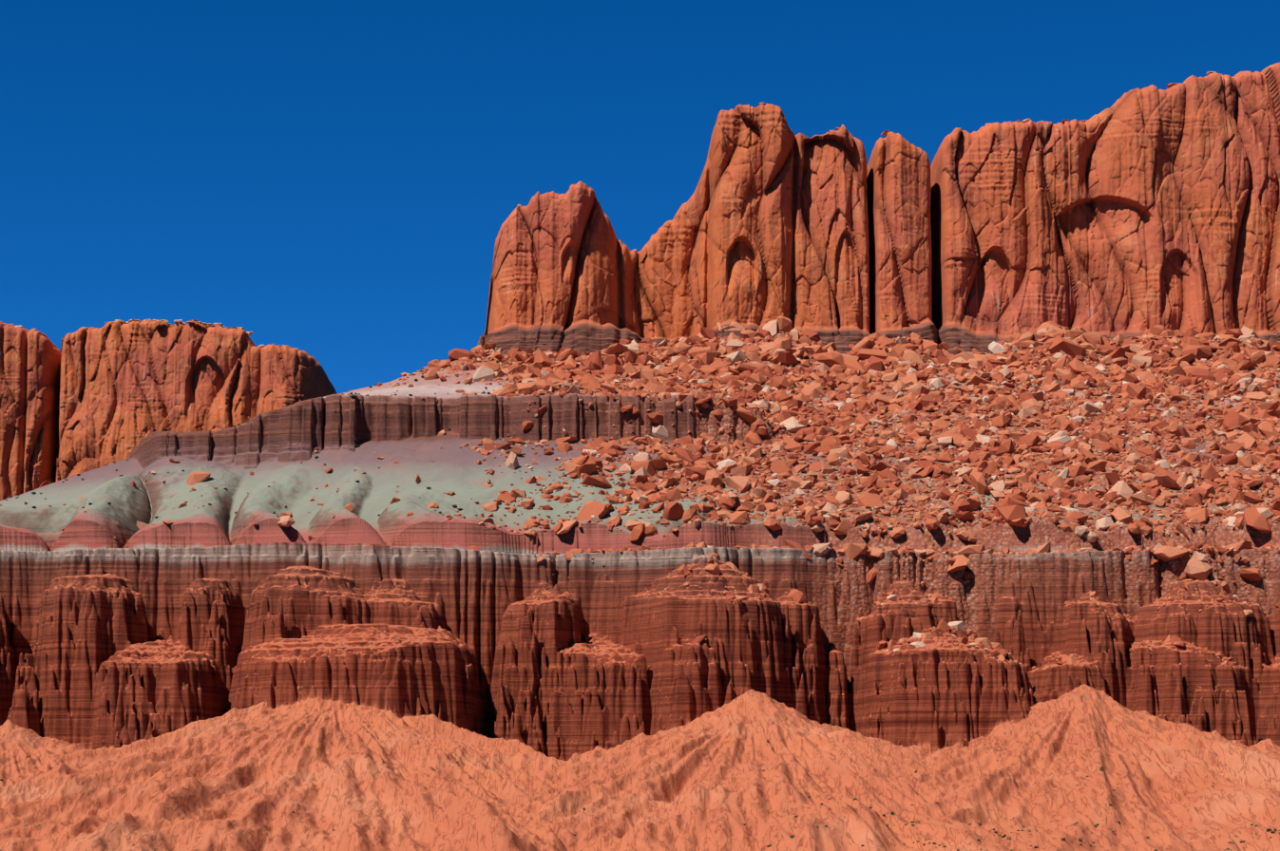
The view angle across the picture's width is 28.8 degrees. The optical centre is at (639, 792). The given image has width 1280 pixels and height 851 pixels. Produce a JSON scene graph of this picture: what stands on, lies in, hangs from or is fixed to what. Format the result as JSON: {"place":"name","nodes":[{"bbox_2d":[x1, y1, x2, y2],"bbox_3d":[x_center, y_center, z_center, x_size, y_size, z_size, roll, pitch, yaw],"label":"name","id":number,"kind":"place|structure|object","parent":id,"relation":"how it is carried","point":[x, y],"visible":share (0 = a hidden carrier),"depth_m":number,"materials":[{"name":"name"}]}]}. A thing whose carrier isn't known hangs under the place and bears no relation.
{"place":"outdoors","nodes":[
{"label":"outdoors","id":0,"kind":"place"},
{"bbox_2d":[0,319,337,501],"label":"cliff","id":1,"kind":"structure","parent":0,"point":[84,399],"depth_m":1704.13,"materials":[{"name":"stone"}]},
{"bbox_2d":[15,319,281,346],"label":"rocks","id":2,"kind":"object","parent":1,"relation":"on","point":[122,322],"visible":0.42,"depth_m":1713.34,"materials":[{"name":"orange stone"}]},
{"bbox_2d":[0,328,1279,850],"bbox_3d":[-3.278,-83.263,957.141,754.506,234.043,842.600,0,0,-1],"label":"terrain","id":3,"kind":"structure","parent":0,"point":[420,678],"depth_m":817.41,"materials":[{"name":"brown stone"}]},
{"bbox_2d":[0,315,1279,671],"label":"boulders","id":4,"kind":"object","parent":3,"relation":"on","point":[1003,367],"visible":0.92,"depth_m":944.61,"materials":[{"name":"orange stone"}]},
{"bbox_2d":[0,0,1279,394],"label":"sky","id":5,"kind":"structure","parent":0,"point":[336,182],"materials":[{"name":"blue"}]},
{"bbox_2d":[477,62,1279,355],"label":"cliff","id":6,"kind":"structure","parent":0,"point":[1135,213],"depth_m":1084.20,"materials":[{"name":"stone"}]},
{"bbox_2d":[754,71,1215,135],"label":"rocks","id":7,"kind":"object","parent":6,"relation":"on","point":[885,132],"visible":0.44,"depth_m":1098.46,"materials":[{"name":"orange stone"}]}
]}

